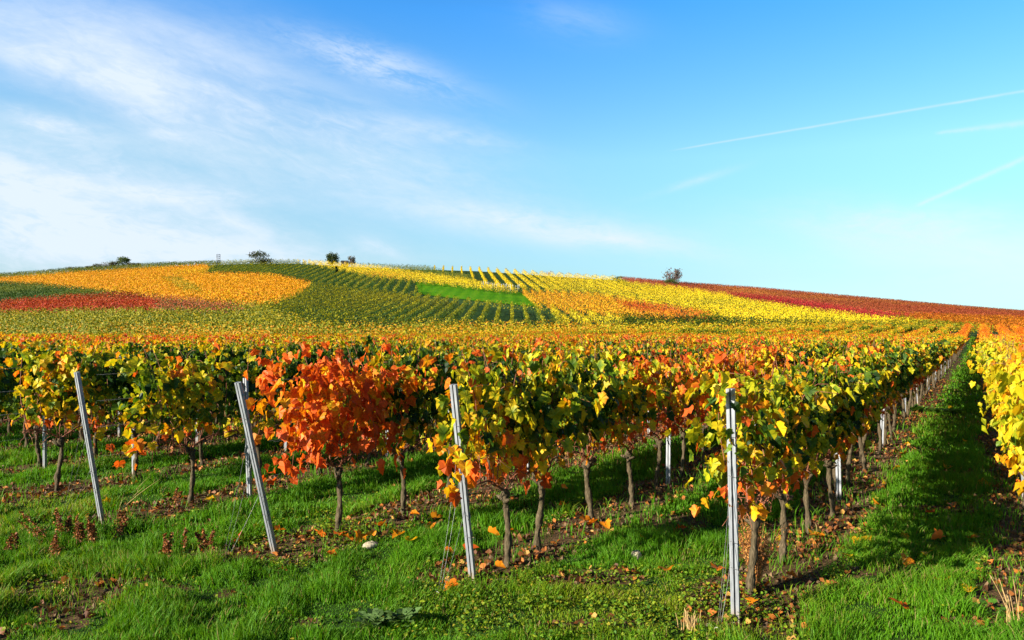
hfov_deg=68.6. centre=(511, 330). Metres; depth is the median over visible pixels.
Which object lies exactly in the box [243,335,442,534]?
grapevine
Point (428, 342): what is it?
grapevine
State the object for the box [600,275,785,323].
vine row
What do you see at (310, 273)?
vine row
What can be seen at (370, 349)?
grapevine
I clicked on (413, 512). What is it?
fallen leaf
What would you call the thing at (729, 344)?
grapevine
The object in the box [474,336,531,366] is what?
grapevine
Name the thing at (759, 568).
dry shrub
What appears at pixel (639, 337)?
grapevine
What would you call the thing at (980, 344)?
grapevine
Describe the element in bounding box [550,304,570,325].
vine row
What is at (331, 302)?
vine row
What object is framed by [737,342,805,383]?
grapevine
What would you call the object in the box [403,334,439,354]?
grapevine
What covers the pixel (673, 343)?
grapevine
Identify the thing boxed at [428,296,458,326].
vine row
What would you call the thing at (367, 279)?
vine row
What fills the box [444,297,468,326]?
vine row
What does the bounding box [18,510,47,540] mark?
dried weed
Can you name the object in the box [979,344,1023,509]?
grapevine
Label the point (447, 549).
fallen leaf
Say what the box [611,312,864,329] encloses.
green vines
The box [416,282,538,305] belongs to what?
meadow
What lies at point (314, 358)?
grapevine
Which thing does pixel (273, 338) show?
grapevine
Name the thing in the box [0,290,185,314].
red vine strip
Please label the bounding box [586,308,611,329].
vine row
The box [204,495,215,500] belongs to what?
fallen leaf
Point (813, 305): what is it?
crimson vines
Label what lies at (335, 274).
vine row
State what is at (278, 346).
grapevine
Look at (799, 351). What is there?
grapevine
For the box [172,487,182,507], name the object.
dried weed
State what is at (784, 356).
grapevine
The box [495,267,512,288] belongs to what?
vine row
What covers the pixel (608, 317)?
vine row
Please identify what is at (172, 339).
grapevine
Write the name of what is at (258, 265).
vine row
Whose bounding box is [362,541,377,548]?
stone
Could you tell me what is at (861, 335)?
grapevine
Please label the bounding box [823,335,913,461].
grapevine
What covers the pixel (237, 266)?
vine row
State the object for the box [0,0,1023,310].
sky
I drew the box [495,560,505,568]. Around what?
fallen leaf
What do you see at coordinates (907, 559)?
fallen leaf
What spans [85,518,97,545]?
dried weed
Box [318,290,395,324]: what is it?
vine row
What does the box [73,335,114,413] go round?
grapevine
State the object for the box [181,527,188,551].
dried weed
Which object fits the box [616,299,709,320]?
red vines
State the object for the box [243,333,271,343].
grapevine
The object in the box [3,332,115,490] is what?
grapevine
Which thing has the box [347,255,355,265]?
slim tree
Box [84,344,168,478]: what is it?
grapevine
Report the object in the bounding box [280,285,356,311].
vine row
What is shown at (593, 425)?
grapevine
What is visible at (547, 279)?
vine row
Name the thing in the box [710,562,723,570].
fallen leaf
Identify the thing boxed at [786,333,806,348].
grapevine
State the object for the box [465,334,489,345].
grapevine
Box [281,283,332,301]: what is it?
vine row
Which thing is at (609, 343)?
grapevine
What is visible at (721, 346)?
grapevine
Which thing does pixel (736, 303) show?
vine row
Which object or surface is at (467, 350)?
grapevine
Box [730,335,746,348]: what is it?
grapevine
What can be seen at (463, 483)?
end post
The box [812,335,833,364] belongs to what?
grapevine
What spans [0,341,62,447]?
grapevine
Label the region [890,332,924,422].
grapevine
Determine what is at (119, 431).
line post
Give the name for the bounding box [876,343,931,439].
grapevine
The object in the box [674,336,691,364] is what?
grapevine
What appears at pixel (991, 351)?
grapevine
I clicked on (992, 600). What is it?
leafy weed
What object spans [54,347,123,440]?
grapevine
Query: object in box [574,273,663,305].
vine row
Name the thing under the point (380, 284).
vine row
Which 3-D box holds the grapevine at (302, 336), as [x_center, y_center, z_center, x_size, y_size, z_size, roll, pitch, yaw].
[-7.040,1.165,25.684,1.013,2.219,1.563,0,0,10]
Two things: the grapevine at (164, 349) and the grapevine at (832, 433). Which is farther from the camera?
the grapevine at (164, 349)
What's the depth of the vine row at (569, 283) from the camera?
231.04 m
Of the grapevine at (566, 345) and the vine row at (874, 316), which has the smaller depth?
the grapevine at (566, 345)
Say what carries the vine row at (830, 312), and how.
on the ground at (340, 620)
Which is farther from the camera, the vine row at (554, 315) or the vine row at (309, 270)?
the vine row at (309, 270)
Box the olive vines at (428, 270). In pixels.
[373,263,473,280]
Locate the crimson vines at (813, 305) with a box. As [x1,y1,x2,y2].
[723,291,908,319]
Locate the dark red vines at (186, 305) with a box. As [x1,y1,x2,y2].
[147,293,254,315]
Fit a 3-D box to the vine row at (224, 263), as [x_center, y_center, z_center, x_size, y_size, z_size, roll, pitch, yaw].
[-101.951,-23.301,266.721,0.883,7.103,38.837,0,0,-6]
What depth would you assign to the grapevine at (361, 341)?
18.53 m
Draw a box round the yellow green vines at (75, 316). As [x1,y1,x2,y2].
[0,297,995,332]
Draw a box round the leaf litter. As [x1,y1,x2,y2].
[0,379,1023,639]
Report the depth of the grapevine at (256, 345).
21.07 m
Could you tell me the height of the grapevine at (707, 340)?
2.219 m
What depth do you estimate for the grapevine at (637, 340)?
26.88 m
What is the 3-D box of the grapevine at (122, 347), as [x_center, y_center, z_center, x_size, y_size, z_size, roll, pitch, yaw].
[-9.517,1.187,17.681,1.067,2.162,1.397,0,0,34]
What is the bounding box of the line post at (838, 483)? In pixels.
[835,453,841,499]
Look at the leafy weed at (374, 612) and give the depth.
5.58 m
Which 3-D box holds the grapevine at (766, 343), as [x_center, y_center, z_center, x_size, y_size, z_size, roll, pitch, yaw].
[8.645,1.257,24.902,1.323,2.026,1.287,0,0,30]
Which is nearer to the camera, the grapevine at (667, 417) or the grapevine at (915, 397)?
the grapevine at (667, 417)
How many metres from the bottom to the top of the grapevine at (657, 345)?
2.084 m
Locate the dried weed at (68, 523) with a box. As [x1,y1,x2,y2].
[63,514,74,536]
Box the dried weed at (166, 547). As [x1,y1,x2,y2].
[158,532,175,556]
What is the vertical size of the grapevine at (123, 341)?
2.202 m
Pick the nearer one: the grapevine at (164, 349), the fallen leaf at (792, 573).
the fallen leaf at (792, 573)
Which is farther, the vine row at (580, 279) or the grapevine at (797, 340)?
the vine row at (580, 279)
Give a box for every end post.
[61,372,104,523]
[222,382,277,558]
[436,384,475,593]
[714,388,739,633]
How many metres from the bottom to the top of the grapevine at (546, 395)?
2.094 m
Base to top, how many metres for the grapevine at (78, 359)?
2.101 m
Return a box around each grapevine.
[0,333,37,424]
[0,334,43,346]
[0,340,74,466]
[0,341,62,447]
[2,342,36,434]
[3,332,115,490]
[10,336,61,400]
[25,338,76,427]
[30,337,79,349]
[40,334,74,345]
[44,334,83,351]
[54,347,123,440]
[56,336,93,353]
[66,340,130,456]
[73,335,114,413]
[76,334,112,348]
[82,337,143,422]
[84,333,136,349]
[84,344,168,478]
[94,335,155,353]
[104,337,234,503]
[106,337,155,421]
[118,333,160,344]
[122,333,201,448]
[132,340,177,352]
[153,335,242,465]
[154,334,190,348]
[155,337,183,349]
[158,334,191,341]
[161,341,207,429]
[162,333,194,341]
[165,334,200,344]
[170,340,204,348]
[179,338,241,442]
[181,334,222,346]
[193,341,306,487]
[195,335,241,348]
[205,341,250,422]
[206,334,239,347]
[212,338,296,425]
[220,339,279,355]
[227,333,275,347]
[229,339,274,427]
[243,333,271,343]
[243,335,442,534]
[260,334,284,341]
[260,339,319,448]
[267,336,300,346]
[272,337,299,349]
[273,342,290,353]
[277,336,369,474]
[277,343,323,426]
[293,333,320,344]
[297,335,356,353]
[300,342,361,397]
[325,335,407,464]
[334,334,360,402]
[337,334,362,346]
[345,333,377,348]
[349,337,394,349]
[352,337,401,366]
[367,346,456,513]
[372,333,397,343]
[372,341,428,456]
[374,336,414,350]
[379,337,419,414]
[384,338,403,350]
[393,332,413,345]
[403,334,428,346]
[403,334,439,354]
[407,338,510,498]
[416,338,467,409]
[417,344,567,566]
[418,342,462,424]
[425,335,453,350]
[426,333,448,342]
[438,338,482,363]
[444,335,465,349]
[449,340,499,400]
[449,341,469,349]
[461,337,509,359]
[461,343,518,483]
[465,333,485,343]
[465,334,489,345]
[469,347,607,549]
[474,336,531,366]
[489,339,564,460]
[490,334,522,351]
[500,336,517,342]
[510,339,548,360]
[514,338,543,359]
[517,332,543,345]
[528,332,555,352]
[529,336,570,357]
[532,340,647,521]
[532,344,597,463]
[537,335,558,349]
[549,341,597,419]
[551,332,565,345]
[553,336,571,352]
[565,332,592,349]
[566,339,612,358]
[568,336,618,451]
[569,334,642,446]
[579,351,686,505]
[581,332,600,344]
[585,334,620,353]
[611,341,655,423]
[613,338,644,348]
[613,342,697,488]
[615,334,638,343]
[623,334,652,355]
[634,334,654,343]
[640,339,669,368]
[640,339,673,431]
[645,335,682,349]
[650,342,714,477]
[654,340,706,424]
[663,350,858,596]
[669,339,707,383]
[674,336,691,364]
[679,342,730,465]
[685,332,710,347]
[690,341,723,360]
[696,334,718,346]
[696,344,756,451]
[698,335,723,343]
[698,344,731,364]
[700,335,744,359]
[717,342,768,416]
[721,336,749,353]
[728,336,776,419]
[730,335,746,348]
[731,354,851,562]
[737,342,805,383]
[750,332,773,346]
[752,336,808,373]
[753,339,782,347]
[761,351,879,533]
[770,333,794,347]
[772,357,881,516]
[776,342,818,365]
[778,339,828,370]
[782,334,801,346]
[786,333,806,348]
[788,340,828,372]
[799,351,889,496]
[801,338,830,369]
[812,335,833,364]
[813,340,845,360]
[817,333,891,484]
[819,333,850,352]
[822,336,851,348]
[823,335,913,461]
[827,334,857,352]
[828,341,912,472]
[844,338,861,353]
[845,333,869,346]
[849,334,866,344]
[856,334,919,444]
[863,344,907,453]
[874,339,928,431]
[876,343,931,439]
[886,339,914,424]
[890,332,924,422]
[890,337,932,404]
[893,332,925,417]
[894,336,933,414]
[906,336,938,401]
[911,343,942,411]
[915,337,933,404]
[916,333,949,394]
[918,336,937,396]
[922,337,946,397]
[923,341,953,392]
[929,338,946,389]
[930,337,950,387]
[933,336,946,384]
[966,344,1018,375]
[967,335,1013,385]
[968,337,1015,393]
[969,344,1022,479]
[969,356,1023,496]
[970,341,1018,455]
[973,337,1023,398]
[973,352,1014,392]
[978,333,1016,349]
[978,349,1023,476]
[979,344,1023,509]
[981,333,1013,393]
[985,345,1017,449]
[989,353,1023,481]
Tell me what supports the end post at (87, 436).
on the ground at (340, 620)
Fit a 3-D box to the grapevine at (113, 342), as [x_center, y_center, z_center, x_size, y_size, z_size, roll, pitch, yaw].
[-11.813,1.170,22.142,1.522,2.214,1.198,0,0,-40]
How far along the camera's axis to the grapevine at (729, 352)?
19.68 m
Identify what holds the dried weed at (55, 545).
on the ground at (340, 620)
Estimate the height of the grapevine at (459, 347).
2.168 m
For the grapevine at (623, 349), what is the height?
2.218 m
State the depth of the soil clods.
8.76 m
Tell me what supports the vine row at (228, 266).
on the ground at (340, 620)
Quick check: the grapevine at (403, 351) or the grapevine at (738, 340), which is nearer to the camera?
the grapevine at (403, 351)
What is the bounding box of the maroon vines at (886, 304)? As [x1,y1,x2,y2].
[546,273,1023,317]
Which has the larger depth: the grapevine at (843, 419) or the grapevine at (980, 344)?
the grapevine at (980, 344)
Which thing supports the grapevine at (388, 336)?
on the ground at (340, 620)
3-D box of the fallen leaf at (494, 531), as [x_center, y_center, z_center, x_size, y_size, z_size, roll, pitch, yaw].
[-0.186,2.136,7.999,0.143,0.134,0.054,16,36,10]
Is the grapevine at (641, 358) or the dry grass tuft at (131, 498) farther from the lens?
the grapevine at (641, 358)
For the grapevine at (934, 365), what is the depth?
25.06 m
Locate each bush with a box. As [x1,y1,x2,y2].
[107,261,121,266]
[249,251,275,264]
[664,278,679,285]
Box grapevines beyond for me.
[0,322,1023,495]
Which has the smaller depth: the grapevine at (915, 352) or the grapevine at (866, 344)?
the grapevine at (915, 352)
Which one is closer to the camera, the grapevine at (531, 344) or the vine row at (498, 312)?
the grapevine at (531, 344)
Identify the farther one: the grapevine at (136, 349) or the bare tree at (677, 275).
the bare tree at (677, 275)
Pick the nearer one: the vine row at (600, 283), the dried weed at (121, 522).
the dried weed at (121, 522)
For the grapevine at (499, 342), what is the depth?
19.76 m
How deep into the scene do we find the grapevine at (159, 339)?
23.40 m
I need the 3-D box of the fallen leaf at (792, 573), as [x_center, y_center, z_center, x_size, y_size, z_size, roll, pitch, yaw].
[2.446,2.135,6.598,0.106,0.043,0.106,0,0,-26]
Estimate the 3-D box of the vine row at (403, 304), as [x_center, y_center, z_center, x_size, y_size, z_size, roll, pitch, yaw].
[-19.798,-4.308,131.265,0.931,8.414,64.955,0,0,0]
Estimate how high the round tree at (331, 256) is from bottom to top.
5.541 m
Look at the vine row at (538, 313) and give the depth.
118.62 m
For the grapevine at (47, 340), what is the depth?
20.67 m
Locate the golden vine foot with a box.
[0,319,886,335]
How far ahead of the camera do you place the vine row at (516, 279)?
230.84 m
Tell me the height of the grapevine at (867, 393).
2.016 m
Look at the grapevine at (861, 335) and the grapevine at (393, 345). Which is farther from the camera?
the grapevine at (861, 335)
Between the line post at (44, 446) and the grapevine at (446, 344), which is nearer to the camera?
the line post at (44, 446)
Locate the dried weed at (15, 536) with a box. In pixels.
[3,532,21,552]
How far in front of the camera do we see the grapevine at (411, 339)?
23.49 m
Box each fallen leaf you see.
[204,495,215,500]
[274,524,285,529]
[315,529,325,536]
[340,533,353,540]
[355,529,366,542]
[366,529,375,535]
[374,519,386,525]
[392,528,404,537]
[405,536,417,540]
[409,509,418,513]
[423,522,435,528]
[430,510,442,517]
[443,578,457,590]
[444,546,454,553]
[488,526,498,534]
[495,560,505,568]
[579,514,590,520]
[587,518,597,523]
[599,519,611,528]
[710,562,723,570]
[745,597,759,604]
[785,570,797,577]
[809,532,824,536]
[889,598,909,609]
[901,552,914,564]
[931,528,945,538]
[960,584,976,591]
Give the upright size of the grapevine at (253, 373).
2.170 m
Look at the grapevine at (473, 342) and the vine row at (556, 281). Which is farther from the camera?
the vine row at (556, 281)
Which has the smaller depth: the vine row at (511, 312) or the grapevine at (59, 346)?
the grapevine at (59, 346)
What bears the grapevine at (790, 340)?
on the ground at (340, 620)
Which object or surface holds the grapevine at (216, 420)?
on the ground at (340, 620)
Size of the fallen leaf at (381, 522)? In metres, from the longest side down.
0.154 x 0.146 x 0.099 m
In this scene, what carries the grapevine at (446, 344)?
on the ground at (340, 620)
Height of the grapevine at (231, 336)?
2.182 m
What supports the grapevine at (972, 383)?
on the ground at (340, 620)
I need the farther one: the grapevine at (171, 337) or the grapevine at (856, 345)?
the grapevine at (171, 337)
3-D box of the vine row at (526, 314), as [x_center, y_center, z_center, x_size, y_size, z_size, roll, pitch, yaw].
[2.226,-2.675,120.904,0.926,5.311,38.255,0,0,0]
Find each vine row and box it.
[202,260,244,272]
[207,259,251,273]
[209,259,238,269]
[216,259,257,274]
[224,262,258,271]
[231,260,270,272]
[239,259,278,273]
[245,259,283,273]
[252,259,290,273]
[260,259,297,273]
[266,260,300,274]
[271,285,340,308]
[274,261,305,275]
[276,284,347,309]
[279,262,310,276]
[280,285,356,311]
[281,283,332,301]
[284,263,315,277]
[285,286,363,313]
[290,264,321,279]
[290,287,372,317]
[295,283,326,296]
[296,265,327,281]
[299,289,379,321]
[303,266,332,283]
[310,289,388,322]
[311,267,339,284]
[318,269,345,285]
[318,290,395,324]
[326,269,351,285]
[326,291,403,323]
[335,271,357,286]
[343,272,364,288]
[343,291,412,326]
[353,273,371,288]
[360,293,421,326]
[362,274,378,288]
[372,275,387,292]
[377,294,430,329]
[383,276,394,291]
[393,277,403,293]
[393,295,439,326]
[402,277,411,294]
[411,296,448,326]
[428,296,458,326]
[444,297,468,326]
[461,299,479,324]
[477,300,489,324]
[478,266,487,283]
[487,267,500,288]
[493,300,501,327]
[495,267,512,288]
[504,268,526,288]
[510,302,513,325]
[513,269,539,291]
[521,269,554,292]
[522,303,529,327]
[531,270,566,294]
[534,304,545,326]
[539,271,579,293]
[549,271,593,294]
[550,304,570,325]
[551,309,561,326]
[557,272,612,297]
[565,273,634,301]
[569,307,592,326]
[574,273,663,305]
[583,274,750,322]
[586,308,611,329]
[591,275,766,322]
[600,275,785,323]
[606,309,623,325]
[610,275,802,322]
[634,281,822,323]
[644,281,838,321]
[655,283,856,323]
[666,284,872,323]
[677,285,887,321]
[694,288,903,322]
[761,299,915,323]
[831,309,930,326]
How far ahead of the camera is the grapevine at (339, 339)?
20.75 m
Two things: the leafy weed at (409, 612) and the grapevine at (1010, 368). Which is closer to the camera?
the leafy weed at (409, 612)
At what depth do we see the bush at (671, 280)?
263.22 m
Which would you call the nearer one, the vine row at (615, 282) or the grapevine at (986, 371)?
the grapevine at (986, 371)
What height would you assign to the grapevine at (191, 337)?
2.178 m
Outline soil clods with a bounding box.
[0,433,1023,639]
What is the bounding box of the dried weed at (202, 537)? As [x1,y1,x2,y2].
[194,529,214,550]
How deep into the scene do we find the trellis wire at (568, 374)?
7.27 m
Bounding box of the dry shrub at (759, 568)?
[738,514,787,587]
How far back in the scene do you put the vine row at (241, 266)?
250.01 m
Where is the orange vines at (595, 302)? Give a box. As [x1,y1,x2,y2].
[522,288,714,320]
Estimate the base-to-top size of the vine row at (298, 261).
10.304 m
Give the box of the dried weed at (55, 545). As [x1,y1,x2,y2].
[48,533,60,556]
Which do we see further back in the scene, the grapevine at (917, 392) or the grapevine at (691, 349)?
the grapevine at (917, 392)
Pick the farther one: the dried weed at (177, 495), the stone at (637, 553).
the dried weed at (177, 495)
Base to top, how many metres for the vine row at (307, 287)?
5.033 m
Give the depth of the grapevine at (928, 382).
25.87 m
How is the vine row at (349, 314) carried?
on the ground at (340, 620)
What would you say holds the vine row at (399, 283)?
on the ground at (340, 620)
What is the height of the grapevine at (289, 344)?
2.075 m
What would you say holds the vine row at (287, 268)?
on the ground at (340, 620)
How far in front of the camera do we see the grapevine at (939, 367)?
30.37 m
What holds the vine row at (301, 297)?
on the ground at (340, 620)
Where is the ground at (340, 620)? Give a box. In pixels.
[0,264,1023,639]
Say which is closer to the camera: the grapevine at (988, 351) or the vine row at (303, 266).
the grapevine at (988, 351)
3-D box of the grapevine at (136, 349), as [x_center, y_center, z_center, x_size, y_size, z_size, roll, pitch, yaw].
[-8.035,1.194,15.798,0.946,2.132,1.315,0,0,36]
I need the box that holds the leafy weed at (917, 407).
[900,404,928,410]
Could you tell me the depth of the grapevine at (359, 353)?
12.35 m
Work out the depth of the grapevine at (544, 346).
17.53 m
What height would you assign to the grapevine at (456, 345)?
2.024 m
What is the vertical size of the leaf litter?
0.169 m
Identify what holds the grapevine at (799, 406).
on the ground at (340, 620)
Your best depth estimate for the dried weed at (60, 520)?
7.89 m
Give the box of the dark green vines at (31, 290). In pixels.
[0,280,117,303]
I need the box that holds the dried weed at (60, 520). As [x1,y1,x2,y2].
[53,508,65,534]
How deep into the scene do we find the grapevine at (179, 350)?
16.65 m
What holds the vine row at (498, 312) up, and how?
on the ground at (340, 620)
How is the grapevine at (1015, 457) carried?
on the ground at (340, 620)
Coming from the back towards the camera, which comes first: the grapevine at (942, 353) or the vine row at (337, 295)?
the vine row at (337, 295)
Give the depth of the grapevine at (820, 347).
20.26 m
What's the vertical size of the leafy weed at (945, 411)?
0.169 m
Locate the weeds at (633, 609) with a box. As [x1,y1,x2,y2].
[0,490,1023,639]
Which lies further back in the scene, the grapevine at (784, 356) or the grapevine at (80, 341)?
the grapevine at (80, 341)
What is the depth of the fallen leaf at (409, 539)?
7.71 m
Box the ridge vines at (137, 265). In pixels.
[1,260,221,276]
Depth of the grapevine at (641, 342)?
21.89 m
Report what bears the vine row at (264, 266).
on the ground at (340, 620)
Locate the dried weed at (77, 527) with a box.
[73,513,86,543]
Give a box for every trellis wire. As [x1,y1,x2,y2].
[3,340,727,440]
[97,344,692,456]
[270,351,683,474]
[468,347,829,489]
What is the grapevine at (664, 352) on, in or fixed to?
on the ground at (340, 620)
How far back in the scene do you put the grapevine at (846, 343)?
24.25 m
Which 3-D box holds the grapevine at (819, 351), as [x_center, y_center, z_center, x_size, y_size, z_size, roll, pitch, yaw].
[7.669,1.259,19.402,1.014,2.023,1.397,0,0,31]
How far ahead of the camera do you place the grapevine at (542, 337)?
21.93 m
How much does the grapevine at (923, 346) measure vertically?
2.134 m
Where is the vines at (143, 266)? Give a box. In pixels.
[0,261,627,304]
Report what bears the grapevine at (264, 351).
on the ground at (340, 620)
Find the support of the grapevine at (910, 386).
on the ground at (340, 620)
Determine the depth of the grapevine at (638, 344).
21.62 m
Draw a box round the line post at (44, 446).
[42,415,46,467]
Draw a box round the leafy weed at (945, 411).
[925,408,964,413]
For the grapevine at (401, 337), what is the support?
on the ground at (340, 620)
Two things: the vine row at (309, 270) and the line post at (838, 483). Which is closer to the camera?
the line post at (838, 483)
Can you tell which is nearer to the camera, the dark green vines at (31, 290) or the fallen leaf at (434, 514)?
the fallen leaf at (434, 514)
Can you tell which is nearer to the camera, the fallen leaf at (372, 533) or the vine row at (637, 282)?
the fallen leaf at (372, 533)
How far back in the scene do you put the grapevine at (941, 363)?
28.44 m
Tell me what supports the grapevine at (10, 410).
on the ground at (340, 620)
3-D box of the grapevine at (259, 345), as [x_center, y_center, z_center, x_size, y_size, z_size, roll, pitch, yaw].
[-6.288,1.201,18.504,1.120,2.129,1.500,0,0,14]
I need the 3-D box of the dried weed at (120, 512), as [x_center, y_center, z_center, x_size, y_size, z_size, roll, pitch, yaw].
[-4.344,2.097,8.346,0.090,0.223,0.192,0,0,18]
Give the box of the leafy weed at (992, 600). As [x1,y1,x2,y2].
[971,598,1005,615]
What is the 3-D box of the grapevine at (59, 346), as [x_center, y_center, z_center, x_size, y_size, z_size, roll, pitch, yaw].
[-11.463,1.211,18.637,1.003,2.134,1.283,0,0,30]
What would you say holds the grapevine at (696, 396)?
on the ground at (340, 620)
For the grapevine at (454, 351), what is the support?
on the ground at (340, 620)
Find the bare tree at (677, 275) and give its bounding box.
[661,268,682,282]
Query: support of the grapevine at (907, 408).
on the ground at (340, 620)
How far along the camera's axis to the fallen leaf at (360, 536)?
7.81 m
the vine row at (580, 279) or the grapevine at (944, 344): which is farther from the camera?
the vine row at (580, 279)
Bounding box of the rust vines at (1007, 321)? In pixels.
[882,309,1023,331]
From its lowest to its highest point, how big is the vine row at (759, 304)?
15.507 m
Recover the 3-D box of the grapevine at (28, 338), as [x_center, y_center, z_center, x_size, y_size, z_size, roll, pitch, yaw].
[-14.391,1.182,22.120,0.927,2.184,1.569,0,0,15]
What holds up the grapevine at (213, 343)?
on the ground at (340, 620)
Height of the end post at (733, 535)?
2.022 m
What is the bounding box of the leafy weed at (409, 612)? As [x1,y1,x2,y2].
[384,607,421,626]
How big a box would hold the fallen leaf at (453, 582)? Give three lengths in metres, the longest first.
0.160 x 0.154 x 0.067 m
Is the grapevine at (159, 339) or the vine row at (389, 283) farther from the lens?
the vine row at (389, 283)
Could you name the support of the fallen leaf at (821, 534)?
on the leaf litter
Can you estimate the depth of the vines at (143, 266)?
260.43 m
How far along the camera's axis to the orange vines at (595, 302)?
156.48 m
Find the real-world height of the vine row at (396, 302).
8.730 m
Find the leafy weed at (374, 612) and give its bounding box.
[355,608,395,627]
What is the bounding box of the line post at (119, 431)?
[118,356,121,436]
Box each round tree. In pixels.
[116,256,130,266]
[325,251,339,264]
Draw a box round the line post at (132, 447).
[131,413,135,473]
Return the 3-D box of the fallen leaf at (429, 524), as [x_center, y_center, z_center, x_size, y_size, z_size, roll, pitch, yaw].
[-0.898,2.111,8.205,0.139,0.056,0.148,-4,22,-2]
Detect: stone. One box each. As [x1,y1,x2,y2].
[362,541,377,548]
[631,550,641,559]
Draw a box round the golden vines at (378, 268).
[297,259,517,292]
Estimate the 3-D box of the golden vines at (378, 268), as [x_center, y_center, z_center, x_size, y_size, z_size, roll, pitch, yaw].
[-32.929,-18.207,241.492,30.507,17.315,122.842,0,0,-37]
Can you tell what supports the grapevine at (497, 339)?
on the ground at (340, 620)
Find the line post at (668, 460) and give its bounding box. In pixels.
[666,371,671,484]
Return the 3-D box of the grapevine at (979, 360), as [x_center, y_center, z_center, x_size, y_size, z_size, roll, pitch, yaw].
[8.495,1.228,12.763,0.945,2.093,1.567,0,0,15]
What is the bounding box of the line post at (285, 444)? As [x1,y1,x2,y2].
[284,441,287,451]
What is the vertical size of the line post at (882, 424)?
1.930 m
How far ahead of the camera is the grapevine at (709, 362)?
12.22 m
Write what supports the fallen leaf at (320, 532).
on the ground at (340, 620)
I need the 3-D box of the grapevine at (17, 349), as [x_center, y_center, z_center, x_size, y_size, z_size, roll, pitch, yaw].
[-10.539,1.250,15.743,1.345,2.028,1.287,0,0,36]
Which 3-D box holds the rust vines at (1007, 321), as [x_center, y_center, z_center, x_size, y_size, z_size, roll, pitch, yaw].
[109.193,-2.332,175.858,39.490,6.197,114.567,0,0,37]
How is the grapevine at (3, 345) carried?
on the ground at (340, 620)
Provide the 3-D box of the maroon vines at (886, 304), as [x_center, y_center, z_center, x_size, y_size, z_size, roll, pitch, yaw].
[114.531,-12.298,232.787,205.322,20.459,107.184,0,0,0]
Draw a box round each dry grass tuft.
[117,479,159,516]
[676,608,700,634]
[990,576,1020,631]
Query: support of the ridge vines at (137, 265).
on the ground at (340, 620)
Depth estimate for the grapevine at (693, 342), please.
26.47 m
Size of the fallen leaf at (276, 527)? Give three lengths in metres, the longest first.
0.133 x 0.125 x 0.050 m
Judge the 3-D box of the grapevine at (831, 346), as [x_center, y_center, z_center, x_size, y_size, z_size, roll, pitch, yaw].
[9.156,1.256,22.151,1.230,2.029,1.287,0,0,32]
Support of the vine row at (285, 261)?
on the ground at (340, 620)
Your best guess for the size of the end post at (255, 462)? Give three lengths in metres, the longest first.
2.025 x 0.475 x 0.261 m
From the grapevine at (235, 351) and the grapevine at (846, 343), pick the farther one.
the grapevine at (846, 343)
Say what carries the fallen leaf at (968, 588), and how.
on the ground at (340, 620)
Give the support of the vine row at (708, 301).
on the ground at (340, 620)
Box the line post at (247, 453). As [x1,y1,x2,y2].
[243,378,251,498]
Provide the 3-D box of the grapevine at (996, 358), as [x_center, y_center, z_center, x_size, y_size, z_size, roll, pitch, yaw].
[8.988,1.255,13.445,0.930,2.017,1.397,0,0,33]
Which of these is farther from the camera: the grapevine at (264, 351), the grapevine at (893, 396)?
the grapevine at (264, 351)
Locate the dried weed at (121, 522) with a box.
[112,515,128,540]
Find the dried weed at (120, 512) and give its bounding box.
[112,510,126,526]
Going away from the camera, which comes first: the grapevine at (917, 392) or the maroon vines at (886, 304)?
the grapevine at (917, 392)
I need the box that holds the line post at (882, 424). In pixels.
[880,403,884,446]
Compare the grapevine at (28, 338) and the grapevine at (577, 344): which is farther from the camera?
the grapevine at (28, 338)
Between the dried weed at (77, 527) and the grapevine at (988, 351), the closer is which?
the dried weed at (77, 527)
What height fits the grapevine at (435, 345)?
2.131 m
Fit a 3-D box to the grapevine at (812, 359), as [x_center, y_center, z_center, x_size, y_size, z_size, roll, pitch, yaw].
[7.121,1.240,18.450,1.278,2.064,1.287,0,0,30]
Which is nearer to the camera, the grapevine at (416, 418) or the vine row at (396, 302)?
the grapevine at (416, 418)
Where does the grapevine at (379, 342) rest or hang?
on the ground at (340, 620)
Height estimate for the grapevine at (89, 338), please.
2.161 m
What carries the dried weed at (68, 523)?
on the ground at (340, 620)
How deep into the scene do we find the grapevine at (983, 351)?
17.10 m
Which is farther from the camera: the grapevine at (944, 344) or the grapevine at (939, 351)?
the grapevine at (944, 344)
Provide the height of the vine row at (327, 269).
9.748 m
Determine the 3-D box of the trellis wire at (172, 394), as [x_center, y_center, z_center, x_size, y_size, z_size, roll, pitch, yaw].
[9.809,0.953,31.966,0.071,0.979,55.051,0,0,32]
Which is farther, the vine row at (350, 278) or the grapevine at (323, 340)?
the vine row at (350, 278)
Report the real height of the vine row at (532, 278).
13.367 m
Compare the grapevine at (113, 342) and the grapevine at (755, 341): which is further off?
the grapevine at (755, 341)
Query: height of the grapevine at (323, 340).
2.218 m
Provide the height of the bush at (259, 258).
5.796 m
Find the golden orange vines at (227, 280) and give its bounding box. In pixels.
[0,263,310,306]
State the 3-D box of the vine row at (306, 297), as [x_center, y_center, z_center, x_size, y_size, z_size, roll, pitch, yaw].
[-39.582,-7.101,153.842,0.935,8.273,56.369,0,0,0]
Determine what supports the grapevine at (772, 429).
on the ground at (340, 620)

